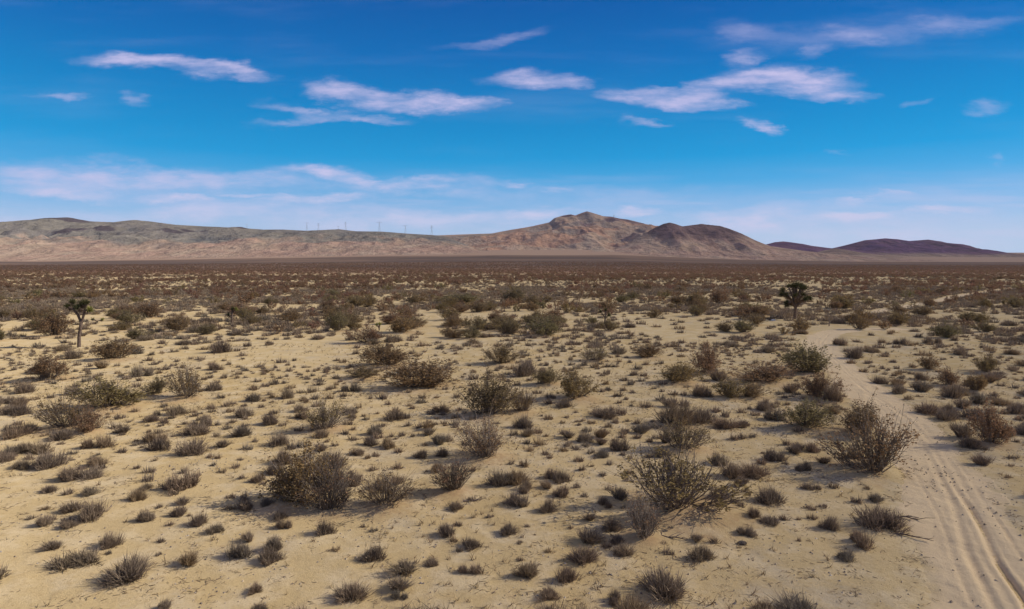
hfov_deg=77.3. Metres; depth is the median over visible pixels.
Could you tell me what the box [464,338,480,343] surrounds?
desert shrub
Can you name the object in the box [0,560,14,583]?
desert shrub
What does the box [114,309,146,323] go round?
creosote bush
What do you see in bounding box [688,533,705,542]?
desert shrub
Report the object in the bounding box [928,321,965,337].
creosote bush
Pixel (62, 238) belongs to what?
hills
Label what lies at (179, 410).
desert shrub
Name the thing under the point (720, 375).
desert shrub
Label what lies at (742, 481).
desert shrub
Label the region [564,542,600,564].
desert shrub
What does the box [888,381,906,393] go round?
desert shrub
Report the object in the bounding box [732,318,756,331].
creosote bush
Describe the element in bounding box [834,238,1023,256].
mountain
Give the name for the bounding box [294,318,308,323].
desert shrub
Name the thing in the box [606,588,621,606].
desert shrub
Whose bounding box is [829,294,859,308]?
creosote bush
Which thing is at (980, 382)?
creosote bush
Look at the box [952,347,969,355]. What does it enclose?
desert shrub
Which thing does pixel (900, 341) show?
desert shrub
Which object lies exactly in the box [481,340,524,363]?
creosote bush
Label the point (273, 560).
desert shrub
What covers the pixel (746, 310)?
creosote bush
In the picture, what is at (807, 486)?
desert shrub
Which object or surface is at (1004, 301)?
creosote bush
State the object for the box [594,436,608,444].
desert shrub
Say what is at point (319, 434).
desert shrub
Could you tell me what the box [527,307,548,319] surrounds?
creosote bush
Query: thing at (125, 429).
desert shrub
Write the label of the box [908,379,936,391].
desert shrub
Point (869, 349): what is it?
desert shrub
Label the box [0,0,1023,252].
sky
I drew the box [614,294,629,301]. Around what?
creosote bush
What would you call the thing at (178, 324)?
creosote bush
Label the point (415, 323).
creosote bush
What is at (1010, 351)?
desert shrub
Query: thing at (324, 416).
creosote bush
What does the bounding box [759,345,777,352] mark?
desert shrub
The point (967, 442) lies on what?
desert shrub
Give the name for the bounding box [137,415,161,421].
desert shrub
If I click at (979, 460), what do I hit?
desert shrub
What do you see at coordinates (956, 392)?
desert shrub
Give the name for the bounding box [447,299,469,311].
creosote bush
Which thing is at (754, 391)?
creosote bush
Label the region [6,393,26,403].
desert shrub
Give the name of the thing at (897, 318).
creosote bush
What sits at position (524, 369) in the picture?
desert shrub
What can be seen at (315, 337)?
desert shrub
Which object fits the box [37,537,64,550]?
desert shrub
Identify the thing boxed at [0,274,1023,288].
distant low scrub
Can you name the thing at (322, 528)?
desert shrub
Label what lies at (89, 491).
desert shrub
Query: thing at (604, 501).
desert shrub
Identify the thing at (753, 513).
desert shrub
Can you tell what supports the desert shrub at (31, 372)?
on the ground at (314, 569)
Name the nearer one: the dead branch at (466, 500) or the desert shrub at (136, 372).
the dead branch at (466, 500)
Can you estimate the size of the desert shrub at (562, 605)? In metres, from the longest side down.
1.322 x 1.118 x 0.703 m
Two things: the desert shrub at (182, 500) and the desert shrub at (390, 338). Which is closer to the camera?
the desert shrub at (182, 500)
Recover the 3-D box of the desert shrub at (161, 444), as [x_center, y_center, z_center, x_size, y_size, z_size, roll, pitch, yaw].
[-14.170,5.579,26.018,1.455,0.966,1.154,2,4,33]
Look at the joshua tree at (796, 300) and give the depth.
87.81 m
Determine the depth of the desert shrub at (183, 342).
60.51 m
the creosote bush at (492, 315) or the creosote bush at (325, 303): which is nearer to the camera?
the creosote bush at (492, 315)
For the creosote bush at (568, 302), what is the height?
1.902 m
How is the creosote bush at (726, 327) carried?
on the ground at (314, 569)
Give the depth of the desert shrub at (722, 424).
29.24 m
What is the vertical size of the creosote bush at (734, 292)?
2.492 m
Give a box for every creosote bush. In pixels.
[0,307,19,317]
[0,329,7,339]
[6,298,19,303]
[13,306,46,318]
[18,380,91,428]
[21,292,36,299]
[23,309,47,328]
[24,318,42,330]
[24,350,76,378]
[27,289,42,296]
[29,306,73,334]
[38,305,58,313]
[41,304,60,318]
[43,291,57,296]
[48,372,155,408]
[53,291,69,297]
[59,290,70,296]
[66,289,90,297]
[66,400,108,432]
[85,292,97,297]
[86,336,142,358]
[88,289,101,296]
[95,289,108,294]
[102,307,129,317]
[102,318,132,330]
[107,290,120,297]
[110,311,122,319]
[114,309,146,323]
[117,303,134,313]
[124,324,157,338]
[127,299,162,317]
[129,295,143,302]
[137,374,166,393]
[157,362,206,397]
[159,312,198,330]
[163,306,190,323]
[166,289,178,295]
[191,322,217,334]
[206,296,220,302]
[214,301,234,309]
[223,301,266,313]
[236,301,256,318]
[237,292,253,302]
[239,313,264,323]
[249,292,259,297]
[255,304,270,312]
[255,422,353,508]
[263,296,278,303]
[267,302,276,308]
[272,321,286,331]
[275,307,307,320]
[291,319,306,327]
[292,449,358,510]
[298,389,350,428]
[317,298,335,306]
[321,304,338,309]
[321,304,341,321]
[322,295,337,301]
[323,301,350,330]
[329,286,343,294]
[333,305,352,312]
[333,309,371,323]
[341,302,353,310]
[341,315,381,342]
[344,364,380,377]
[347,296,362,306]
[347,320,363,329]
[349,335,416,365]
[354,459,419,508]
[355,294,383,306]
[367,352,463,387]
[375,303,388,310]
[379,305,409,323]
[382,283,392,289]
[388,313,427,332]
[393,293,403,300]
[396,303,408,312]
[397,305,415,317]
[402,291,418,303]
[405,314,429,325]
[406,319,421,327]
[423,450,480,490]
[432,282,445,288]
[433,290,484,303]
[435,298,449,310]
[436,297,459,307]
[437,306,460,319]
[437,324,458,336]
[439,328,464,338]
[441,316,462,326]
[445,312,464,324]
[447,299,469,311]
[449,398,505,457]
[452,348,524,415]
[456,323,482,337]
[459,313,491,329]
[466,298,489,311]
[480,311,523,328]
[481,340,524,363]
[483,300,501,310]
[485,304,515,320]
[492,314,515,322]
[493,317,520,333]
[498,283,525,300]
[498,379,538,410]
[499,301,510,307]
[504,298,516,305]
[506,297,518,303]
[513,304,522,310]
[518,313,562,334]
[521,300,539,310]
[522,292,541,303]
[525,313,546,323]
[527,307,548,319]
[531,362,565,383]
[536,300,545,308]
[537,311,567,328]
[539,295,552,302]
[542,307,565,316]
[543,313,570,323]
[556,366,602,398]
[560,304,575,312]
[561,297,574,305]
[572,304,583,311]
[578,343,607,360]
[582,316,600,323]
[599,317,619,329]
[600,296,612,301]
[600,298,616,310]
[606,434,765,515]
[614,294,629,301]
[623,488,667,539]
[625,291,641,298]
[630,282,642,286]
[633,340,667,356]
[646,307,663,317]
[652,410,719,449]
[654,294,667,300]
[654,360,709,382]
[657,292,671,297]
[666,301,681,308]
[668,294,688,304]
[674,285,687,290]
[683,287,706,303]
[684,299,701,306]
[685,336,723,372]
[687,301,705,315]
[689,300,710,311]
[707,287,732,302]
[710,375,750,397]
[712,319,733,331]
[725,358,808,382]
[729,288,742,296]
[729,302,750,309]
[731,304,756,315]
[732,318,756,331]
[734,310,746,318]
[737,291,753,298]
[740,379,773,397]
[741,298,757,307]
[742,309,767,323]
[752,292,766,300]
[752,303,772,315]
[770,392,841,428]
[776,339,840,372]
[778,327,790,333]
[785,310,813,330]
[792,366,851,396]
[804,393,921,474]
[827,300,844,308]
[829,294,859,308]
[839,303,878,321]
[839,388,892,435]
[844,313,872,328]
[861,297,877,303]
[875,318,891,328]
[884,302,910,312]
[885,304,910,324]
[891,284,905,289]
[899,290,913,297]
[905,304,935,315]
[915,296,937,305]
[915,352,944,368]
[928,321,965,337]
[932,285,947,293]
[933,362,961,385]
[950,285,964,290]
[955,309,980,320]
[961,366,989,390]
[962,392,1020,444]
[964,318,996,331]
[965,294,978,300]
[970,346,1000,371]
[972,297,993,306]
[972,311,993,322]
[974,293,986,299]
[1001,284,1018,290]
[1001,298,1014,304]
[1006,295,1023,307]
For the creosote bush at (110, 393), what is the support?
on the ground at (314, 569)
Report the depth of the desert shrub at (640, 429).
28.53 m
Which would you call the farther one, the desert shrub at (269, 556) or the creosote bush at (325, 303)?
the creosote bush at (325, 303)
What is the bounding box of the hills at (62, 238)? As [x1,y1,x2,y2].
[0,217,480,260]
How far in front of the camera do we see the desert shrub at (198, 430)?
28.29 m
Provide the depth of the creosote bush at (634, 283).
210.60 m
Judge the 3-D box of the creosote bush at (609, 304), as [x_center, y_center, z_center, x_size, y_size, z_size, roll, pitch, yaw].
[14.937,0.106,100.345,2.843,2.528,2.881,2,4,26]
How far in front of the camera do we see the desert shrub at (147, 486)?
21.42 m
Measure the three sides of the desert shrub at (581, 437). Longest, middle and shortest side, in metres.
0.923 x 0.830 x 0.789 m
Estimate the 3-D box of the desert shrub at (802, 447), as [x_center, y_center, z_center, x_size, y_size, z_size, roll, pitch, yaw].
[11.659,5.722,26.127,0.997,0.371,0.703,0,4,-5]
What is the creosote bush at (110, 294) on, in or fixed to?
on the ground at (314, 569)
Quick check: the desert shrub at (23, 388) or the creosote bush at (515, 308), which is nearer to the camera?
the desert shrub at (23, 388)
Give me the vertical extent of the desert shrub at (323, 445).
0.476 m
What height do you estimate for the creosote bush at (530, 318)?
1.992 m
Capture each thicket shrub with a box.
[653,398,701,427]
[692,404,718,425]
[819,381,844,402]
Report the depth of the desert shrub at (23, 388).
37.63 m
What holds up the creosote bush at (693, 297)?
on the ground at (314, 569)
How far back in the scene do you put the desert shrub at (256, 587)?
14.93 m
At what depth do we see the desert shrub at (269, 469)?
22.99 m
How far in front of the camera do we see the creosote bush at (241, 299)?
125.14 m
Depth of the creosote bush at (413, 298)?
125.81 m
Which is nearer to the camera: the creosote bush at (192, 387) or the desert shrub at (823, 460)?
the desert shrub at (823, 460)
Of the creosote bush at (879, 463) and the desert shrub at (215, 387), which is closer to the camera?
the creosote bush at (879, 463)
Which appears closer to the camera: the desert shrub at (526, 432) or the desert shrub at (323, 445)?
the desert shrub at (323, 445)
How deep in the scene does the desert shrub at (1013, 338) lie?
62.95 m
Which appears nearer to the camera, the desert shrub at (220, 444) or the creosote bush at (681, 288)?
the desert shrub at (220, 444)
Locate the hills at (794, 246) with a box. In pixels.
[766,241,900,256]
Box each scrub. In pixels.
[0,261,1023,274]
[0,272,1023,328]
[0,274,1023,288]
[0,284,1023,561]
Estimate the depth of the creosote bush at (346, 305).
103.16 m
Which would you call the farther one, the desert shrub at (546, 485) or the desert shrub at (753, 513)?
the desert shrub at (546, 485)
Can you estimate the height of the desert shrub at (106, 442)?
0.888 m
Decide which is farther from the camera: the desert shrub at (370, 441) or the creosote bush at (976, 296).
the creosote bush at (976, 296)
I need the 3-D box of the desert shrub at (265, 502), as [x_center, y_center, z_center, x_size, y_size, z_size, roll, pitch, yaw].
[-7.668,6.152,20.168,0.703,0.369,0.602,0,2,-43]
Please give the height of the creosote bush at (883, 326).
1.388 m
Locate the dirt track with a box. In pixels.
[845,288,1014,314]
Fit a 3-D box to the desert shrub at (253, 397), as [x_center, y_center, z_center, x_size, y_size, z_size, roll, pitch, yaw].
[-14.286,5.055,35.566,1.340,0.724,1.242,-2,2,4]
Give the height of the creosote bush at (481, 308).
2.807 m
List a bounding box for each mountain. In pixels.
[446,211,657,251]
[612,223,942,260]
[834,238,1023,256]
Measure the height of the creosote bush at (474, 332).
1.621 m
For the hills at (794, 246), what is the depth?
4884.68 m
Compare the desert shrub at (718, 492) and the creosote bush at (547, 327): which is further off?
the creosote bush at (547, 327)
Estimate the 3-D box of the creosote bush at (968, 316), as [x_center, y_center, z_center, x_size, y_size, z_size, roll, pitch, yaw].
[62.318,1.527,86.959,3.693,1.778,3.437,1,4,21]
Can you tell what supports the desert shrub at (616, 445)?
on the ground at (314, 569)
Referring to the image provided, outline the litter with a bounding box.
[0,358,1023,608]
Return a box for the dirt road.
[800,328,1023,608]
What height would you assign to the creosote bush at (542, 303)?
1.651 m
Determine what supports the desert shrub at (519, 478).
on the ground at (314, 569)
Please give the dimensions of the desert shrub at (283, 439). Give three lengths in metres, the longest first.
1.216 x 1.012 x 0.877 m
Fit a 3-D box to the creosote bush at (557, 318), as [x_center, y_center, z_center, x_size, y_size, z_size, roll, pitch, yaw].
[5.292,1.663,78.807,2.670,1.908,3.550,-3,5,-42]
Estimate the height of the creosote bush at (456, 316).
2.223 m
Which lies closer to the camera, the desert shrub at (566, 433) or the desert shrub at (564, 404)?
the desert shrub at (566, 433)
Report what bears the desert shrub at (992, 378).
on the ground at (314, 569)
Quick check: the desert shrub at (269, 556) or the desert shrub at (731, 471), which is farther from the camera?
the desert shrub at (731, 471)
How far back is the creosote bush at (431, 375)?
38.52 m
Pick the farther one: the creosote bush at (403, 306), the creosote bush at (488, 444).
the creosote bush at (403, 306)
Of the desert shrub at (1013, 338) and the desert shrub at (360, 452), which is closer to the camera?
the desert shrub at (360, 452)
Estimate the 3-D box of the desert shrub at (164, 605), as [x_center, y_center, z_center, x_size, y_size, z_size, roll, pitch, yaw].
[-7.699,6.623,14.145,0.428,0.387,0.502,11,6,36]
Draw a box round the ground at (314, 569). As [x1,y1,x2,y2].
[0,233,1023,608]
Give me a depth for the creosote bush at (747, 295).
139.57 m
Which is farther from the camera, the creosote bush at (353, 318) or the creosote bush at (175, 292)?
the creosote bush at (175, 292)
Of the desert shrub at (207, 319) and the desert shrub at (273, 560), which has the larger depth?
the desert shrub at (207, 319)
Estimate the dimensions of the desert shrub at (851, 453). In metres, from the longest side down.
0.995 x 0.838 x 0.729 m
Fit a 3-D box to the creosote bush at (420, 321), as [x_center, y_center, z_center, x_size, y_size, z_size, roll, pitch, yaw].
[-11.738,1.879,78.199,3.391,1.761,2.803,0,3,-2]
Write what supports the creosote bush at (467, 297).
on the ground at (314, 569)
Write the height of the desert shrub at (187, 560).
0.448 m
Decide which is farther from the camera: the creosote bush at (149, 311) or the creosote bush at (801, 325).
the creosote bush at (149, 311)
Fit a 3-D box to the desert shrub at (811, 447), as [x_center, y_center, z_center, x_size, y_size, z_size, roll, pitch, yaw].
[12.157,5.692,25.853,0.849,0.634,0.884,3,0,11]
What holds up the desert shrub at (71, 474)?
on the ground at (314, 569)
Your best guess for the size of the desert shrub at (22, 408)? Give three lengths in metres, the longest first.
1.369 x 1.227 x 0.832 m
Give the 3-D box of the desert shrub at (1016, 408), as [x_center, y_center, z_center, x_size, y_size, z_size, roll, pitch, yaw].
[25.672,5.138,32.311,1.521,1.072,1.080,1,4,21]
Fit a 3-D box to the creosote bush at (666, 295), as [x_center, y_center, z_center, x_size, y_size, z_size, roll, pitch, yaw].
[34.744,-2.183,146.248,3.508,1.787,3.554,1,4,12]
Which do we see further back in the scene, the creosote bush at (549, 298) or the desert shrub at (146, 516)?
the creosote bush at (549, 298)
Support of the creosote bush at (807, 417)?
on the ground at (314, 569)
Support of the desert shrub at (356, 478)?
on the ground at (314, 569)
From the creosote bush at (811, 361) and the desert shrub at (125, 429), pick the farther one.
the creosote bush at (811, 361)
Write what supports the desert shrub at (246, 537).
on the ground at (314, 569)
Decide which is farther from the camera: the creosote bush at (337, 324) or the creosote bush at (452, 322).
the creosote bush at (452, 322)
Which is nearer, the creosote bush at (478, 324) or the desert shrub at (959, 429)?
the desert shrub at (959, 429)
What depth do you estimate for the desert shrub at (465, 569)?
15.74 m
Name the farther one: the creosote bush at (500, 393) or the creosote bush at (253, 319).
the creosote bush at (253, 319)
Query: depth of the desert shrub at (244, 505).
19.75 m
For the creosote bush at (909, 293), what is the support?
on the ground at (314, 569)
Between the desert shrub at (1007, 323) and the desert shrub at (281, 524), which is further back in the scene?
the desert shrub at (1007, 323)
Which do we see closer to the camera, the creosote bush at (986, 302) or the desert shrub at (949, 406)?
the desert shrub at (949, 406)
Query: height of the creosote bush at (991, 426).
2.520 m
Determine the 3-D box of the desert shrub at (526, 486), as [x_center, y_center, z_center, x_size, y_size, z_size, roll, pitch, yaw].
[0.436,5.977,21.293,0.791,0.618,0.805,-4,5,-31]
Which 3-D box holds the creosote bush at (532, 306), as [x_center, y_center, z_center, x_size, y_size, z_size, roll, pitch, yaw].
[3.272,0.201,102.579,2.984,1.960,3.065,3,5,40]
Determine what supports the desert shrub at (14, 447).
on the ground at (314, 569)
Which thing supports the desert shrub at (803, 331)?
on the ground at (314, 569)
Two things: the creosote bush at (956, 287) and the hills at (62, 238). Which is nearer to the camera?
the creosote bush at (956, 287)
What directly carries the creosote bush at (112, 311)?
on the ground at (314, 569)
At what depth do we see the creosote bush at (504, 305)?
113.76 m
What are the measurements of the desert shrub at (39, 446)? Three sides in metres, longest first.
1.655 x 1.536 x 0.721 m
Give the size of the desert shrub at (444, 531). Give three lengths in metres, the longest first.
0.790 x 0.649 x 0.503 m
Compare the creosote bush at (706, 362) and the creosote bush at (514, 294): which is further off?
the creosote bush at (514, 294)
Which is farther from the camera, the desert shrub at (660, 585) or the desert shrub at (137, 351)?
the desert shrub at (137, 351)
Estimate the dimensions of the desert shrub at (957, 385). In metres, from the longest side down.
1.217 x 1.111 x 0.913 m
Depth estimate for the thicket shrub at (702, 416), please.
29.87 m
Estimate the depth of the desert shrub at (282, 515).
19.06 m
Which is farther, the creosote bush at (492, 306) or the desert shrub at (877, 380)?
the creosote bush at (492, 306)
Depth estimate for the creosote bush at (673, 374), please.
39.61 m
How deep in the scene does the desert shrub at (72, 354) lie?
51.62 m
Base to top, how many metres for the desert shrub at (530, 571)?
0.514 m
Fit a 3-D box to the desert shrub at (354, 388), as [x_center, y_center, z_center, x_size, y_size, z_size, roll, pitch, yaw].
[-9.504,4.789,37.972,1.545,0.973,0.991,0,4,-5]
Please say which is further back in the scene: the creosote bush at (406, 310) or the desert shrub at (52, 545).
the creosote bush at (406, 310)
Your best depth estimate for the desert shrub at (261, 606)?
14.13 m
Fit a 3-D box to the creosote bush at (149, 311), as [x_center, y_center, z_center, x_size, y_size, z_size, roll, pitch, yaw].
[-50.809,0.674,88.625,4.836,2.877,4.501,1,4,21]
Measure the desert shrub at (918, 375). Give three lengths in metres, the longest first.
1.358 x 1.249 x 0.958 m
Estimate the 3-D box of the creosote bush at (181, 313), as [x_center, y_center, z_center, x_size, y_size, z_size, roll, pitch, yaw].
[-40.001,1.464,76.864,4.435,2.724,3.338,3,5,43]
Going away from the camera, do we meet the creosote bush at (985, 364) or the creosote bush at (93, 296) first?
the creosote bush at (985, 364)
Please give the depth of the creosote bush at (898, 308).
100.84 m
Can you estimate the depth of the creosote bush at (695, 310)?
92.42 m
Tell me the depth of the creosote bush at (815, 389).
35.48 m
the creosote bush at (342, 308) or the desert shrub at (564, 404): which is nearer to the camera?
the desert shrub at (564, 404)
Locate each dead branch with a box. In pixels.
[463,496,481,501]
[661,530,687,539]
[891,532,932,540]
[898,515,923,519]
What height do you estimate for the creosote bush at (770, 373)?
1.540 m
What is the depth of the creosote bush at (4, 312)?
89.64 m
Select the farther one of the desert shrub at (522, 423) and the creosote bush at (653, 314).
the creosote bush at (653, 314)
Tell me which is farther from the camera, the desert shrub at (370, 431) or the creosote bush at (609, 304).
the creosote bush at (609, 304)
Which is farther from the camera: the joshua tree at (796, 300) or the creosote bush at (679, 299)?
the creosote bush at (679, 299)
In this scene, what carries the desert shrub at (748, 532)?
on the ground at (314, 569)
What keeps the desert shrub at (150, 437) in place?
on the ground at (314, 569)
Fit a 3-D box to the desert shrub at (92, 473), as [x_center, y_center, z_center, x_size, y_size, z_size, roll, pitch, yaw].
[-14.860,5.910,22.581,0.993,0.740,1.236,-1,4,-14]
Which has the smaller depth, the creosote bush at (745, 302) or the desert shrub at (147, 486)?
the desert shrub at (147, 486)
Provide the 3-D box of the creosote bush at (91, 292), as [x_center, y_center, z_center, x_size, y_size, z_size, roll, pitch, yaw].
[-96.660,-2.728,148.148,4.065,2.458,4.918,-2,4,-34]
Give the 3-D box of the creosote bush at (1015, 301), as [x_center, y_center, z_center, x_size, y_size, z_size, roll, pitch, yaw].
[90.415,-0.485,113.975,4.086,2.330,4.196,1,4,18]
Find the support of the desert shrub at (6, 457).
on the ground at (314, 569)
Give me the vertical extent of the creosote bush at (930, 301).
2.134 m
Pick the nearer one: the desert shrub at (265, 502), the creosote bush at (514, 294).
the desert shrub at (265, 502)
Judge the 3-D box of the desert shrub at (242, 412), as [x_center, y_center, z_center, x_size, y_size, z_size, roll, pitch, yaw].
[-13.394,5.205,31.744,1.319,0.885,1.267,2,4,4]
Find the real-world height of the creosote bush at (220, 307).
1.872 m
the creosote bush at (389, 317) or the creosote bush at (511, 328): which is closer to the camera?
the creosote bush at (511, 328)
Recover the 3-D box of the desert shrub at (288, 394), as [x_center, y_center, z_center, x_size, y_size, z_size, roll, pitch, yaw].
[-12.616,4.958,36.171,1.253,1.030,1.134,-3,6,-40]
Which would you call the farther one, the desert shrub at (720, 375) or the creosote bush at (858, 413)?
the desert shrub at (720, 375)
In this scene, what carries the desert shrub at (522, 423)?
on the ground at (314, 569)
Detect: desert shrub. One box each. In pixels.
[0,403,17,415]
[0,420,40,440]
[0,441,31,453]
[0,450,16,463]
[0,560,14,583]
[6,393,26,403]
[9,402,37,416]
[10,379,38,393]
[10,458,30,470]
[11,396,29,406]
[17,438,56,454]
[23,422,43,431]
[25,363,34,374]
[28,447,71,470]
[34,514,56,526]
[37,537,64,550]
[40,485,58,493]
[42,544,102,572]
[43,428,79,441]
[52,465,81,482]
[53,344,73,350]
[55,519,80,529]
[57,497,84,515]
[62,349,84,358]
[62,381,80,394]
[69,496,114,522]
[77,464,107,480]
[78,433,116,448]
[80,486,101,496]
[84,456,109,466]
[89,549,157,591]
[90,359,109,368]
[98,530,126,549]
[112,424,131,432]
[125,489,149,501]
[127,365,155,376]
[128,346,144,353]
[134,334,154,340]
[134,483,154,490]
[134,506,156,522]
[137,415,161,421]
[139,430,169,442]
[142,432,172,451]
[157,597,172,608]
[158,465,202,492]
[164,402,190,415]
[168,501,187,517]
[171,434,211,456]
[172,339,192,344]
[172,421,213,435]
[173,548,205,566]
[175,495,190,505]
[182,511,210,526]
[184,324,203,332]
[194,316,216,322]
[198,413,213,426]
[203,378,222,391]
[203,520,225,534]
[206,360,224,370]
[208,338,233,352]
[215,439,232,447]
[224,538,254,560]
[225,423,253,436]
[229,403,257,417]
[230,329,242,335]
[232,495,253,511]
[238,531,253,542]
[243,392,262,401]
[247,471,265,482]
[247,580,262,595]
[250,601,268,608]
[254,546,286,566]
[257,314,273,320]
[258,550,283,563]
[260,497,275,506]
[261,412,279,425]
[261,416,276,424]
[262,459,284,475]
[262,533,281,550]
[266,431,290,446]
[266,538,282,552]
[270,448,293,465]
[272,510,287,521]
[272,517,292,528]
[279,385,293,398]
[286,601,309,608]
[292,410,306,419]
[293,403,310,412]
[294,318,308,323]
[306,448,350,473]
[308,334,324,339]
[310,428,329,438]
[313,442,329,451]
[314,514,338,536]
[330,579,376,604]
[340,381,362,391]
[344,406,358,414]
[344,468,366,486]
[349,447,364,456]
[354,542,390,562]
[361,435,381,445]
[366,420,383,435]
[367,337,381,344]
[380,557,423,576]
[381,436,395,449]
[382,408,406,420]
[383,333,401,342]
[385,573,418,590]
[388,588,407,599]
[389,475,405,484]
[401,599,444,608]
[413,449,427,458]
[421,427,438,435]
[423,419,437,429]
[423,555,439,566]
[429,433,452,444]
[429,461,447,473]
[432,402,451,412]
[432,446,449,456]
[436,522,458,538]
[448,500,463,511]
[457,561,485,574]
[460,533,484,550]
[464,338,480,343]
[477,333,493,337]
[479,466,516,486]
[499,521,521,536]
[502,490,530,507]
[506,467,532,484]
[508,356,537,376]
[509,559,541,579]
[511,412,534,428]
[518,479,532,494]
[519,427,534,436]
[532,600,562,608]
[533,584,563,601]
[538,498,558,513]
[539,479,551,488]
[543,465,557,479]
[550,595,593,608]
[551,484,569,498]
[552,465,574,483]
[554,564,589,585]
[555,399,578,407]
[560,429,575,437]
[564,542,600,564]
[571,524,609,544]
[575,430,594,442]
[580,512,596,520]
[589,320,605,328]
[589,406,618,419]
[592,447,609,457]
[593,427,609,437]
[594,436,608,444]
[598,494,614,507]
[599,514,624,531]
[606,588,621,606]
[608,433,631,451]
[608,482,628,500]
[608,584,666,608]
[609,534,624,544]
[611,346,627,354]
[611,539,636,558]
[625,322,635,327]
[630,418,653,433]
[632,563,690,606]
[653,444,669,457]
[657,394,677,407]
[658,432,666,442]
[685,543,718,562]
[688,382,715,397]
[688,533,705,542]
[704,367,728,381]
[705,483,730,498]
[706,447,729,467]
[710,415,740,428]
[714,457,751,479]
[718,339,734,344]
[727,342,739,346]
[732,475,750,485]
[735,461,773,479]
[735,524,757,538]
[737,418,749,427]
[745,507,762,517]
[746,595,784,608]
[752,481,788,507]
[755,399,774,411]
[757,512,780,526]
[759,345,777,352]
[761,445,789,461]
[762,406,789,421]
[763,587,824,608]
[781,381,798,392]
[785,444,803,453]
[789,442,806,449]
[794,329,808,333]
[795,458,812,471]
[798,481,821,490]
[805,440,822,452]
[813,513,846,531]
[814,455,831,463]
[822,402,841,413]
[828,316,845,323]
[832,337,849,345]
[835,547,858,562]
[841,344,864,358]
[846,449,859,458]
[847,529,875,551]
[848,499,914,532]
[860,346,881,352]
[866,374,890,383]
[866,493,887,504]
[888,377,909,385]
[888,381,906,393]
[891,336,908,344]
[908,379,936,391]
[912,370,930,380]
[912,399,944,415]
[920,333,942,343]
[935,405,961,421]
[937,383,966,398]
[939,400,956,413]
[947,417,976,437]
[949,381,969,393]
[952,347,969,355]
[952,395,974,408]
[954,406,988,419]
[956,431,988,449]
[966,390,994,404]
[969,451,995,465]
[976,372,1000,382]
[983,370,1007,379]
[988,397,1014,405]
[998,319,1019,325]
[1003,349,1023,354]
[1006,399,1023,413]
[1007,335,1020,340]
[1007,359,1023,365]
[1014,422,1023,434]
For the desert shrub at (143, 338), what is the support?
on the ground at (314, 569)
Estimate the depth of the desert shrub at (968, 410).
31.23 m
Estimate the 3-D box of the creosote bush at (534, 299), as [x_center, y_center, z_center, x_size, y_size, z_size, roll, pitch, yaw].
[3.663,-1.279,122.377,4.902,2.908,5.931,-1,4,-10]
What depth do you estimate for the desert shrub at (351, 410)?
32.12 m
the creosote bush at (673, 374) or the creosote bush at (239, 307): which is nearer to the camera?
the creosote bush at (673, 374)
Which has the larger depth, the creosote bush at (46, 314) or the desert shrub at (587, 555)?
the creosote bush at (46, 314)
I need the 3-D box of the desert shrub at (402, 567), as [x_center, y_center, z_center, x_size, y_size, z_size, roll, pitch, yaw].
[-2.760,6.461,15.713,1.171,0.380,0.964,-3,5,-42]
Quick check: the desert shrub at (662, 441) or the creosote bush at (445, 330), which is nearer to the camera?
the desert shrub at (662, 441)
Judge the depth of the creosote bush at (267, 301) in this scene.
124.50 m
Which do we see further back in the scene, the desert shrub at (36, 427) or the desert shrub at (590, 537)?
the desert shrub at (36, 427)
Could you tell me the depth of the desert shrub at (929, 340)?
60.61 m
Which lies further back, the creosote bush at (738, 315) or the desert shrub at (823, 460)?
the creosote bush at (738, 315)
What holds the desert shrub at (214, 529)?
on the ground at (314, 569)
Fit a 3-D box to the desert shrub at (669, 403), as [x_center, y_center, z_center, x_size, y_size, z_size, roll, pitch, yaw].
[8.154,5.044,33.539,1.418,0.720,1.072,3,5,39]
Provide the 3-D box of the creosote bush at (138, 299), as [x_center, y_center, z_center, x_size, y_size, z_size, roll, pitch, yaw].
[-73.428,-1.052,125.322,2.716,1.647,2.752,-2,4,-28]
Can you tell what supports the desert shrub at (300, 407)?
on the ground at (314, 569)
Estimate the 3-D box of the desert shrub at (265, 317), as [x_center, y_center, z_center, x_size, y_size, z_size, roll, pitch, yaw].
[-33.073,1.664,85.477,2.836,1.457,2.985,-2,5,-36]
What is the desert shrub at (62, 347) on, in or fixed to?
on the ground at (314, 569)
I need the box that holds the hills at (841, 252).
[820,248,908,257]
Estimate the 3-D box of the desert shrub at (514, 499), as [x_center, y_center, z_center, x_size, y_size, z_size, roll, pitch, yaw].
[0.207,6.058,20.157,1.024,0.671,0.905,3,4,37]
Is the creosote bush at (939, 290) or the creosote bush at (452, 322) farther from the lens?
the creosote bush at (939, 290)
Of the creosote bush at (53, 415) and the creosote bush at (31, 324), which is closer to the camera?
the creosote bush at (53, 415)
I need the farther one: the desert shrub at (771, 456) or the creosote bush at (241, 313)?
the creosote bush at (241, 313)
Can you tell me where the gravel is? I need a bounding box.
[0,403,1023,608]
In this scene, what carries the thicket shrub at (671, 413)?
on the ground at (314, 569)
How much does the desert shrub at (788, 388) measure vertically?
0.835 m
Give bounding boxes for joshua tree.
[62,298,94,346]
[226,306,238,324]
[598,308,610,321]
[778,281,813,318]
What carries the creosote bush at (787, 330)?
on the ground at (314, 569)
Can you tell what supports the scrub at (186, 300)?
on the ground at (314, 569)
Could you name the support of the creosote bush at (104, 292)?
on the ground at (314, 569)
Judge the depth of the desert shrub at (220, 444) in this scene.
26.23 m
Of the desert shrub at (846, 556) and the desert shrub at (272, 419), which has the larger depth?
the desert shrub at (272, 419)
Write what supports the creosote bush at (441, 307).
on the ground at (314, 569)
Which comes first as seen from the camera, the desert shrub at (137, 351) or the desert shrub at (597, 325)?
the desert shrub at (137, 351)
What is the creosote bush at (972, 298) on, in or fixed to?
on the ground at (314, 569)

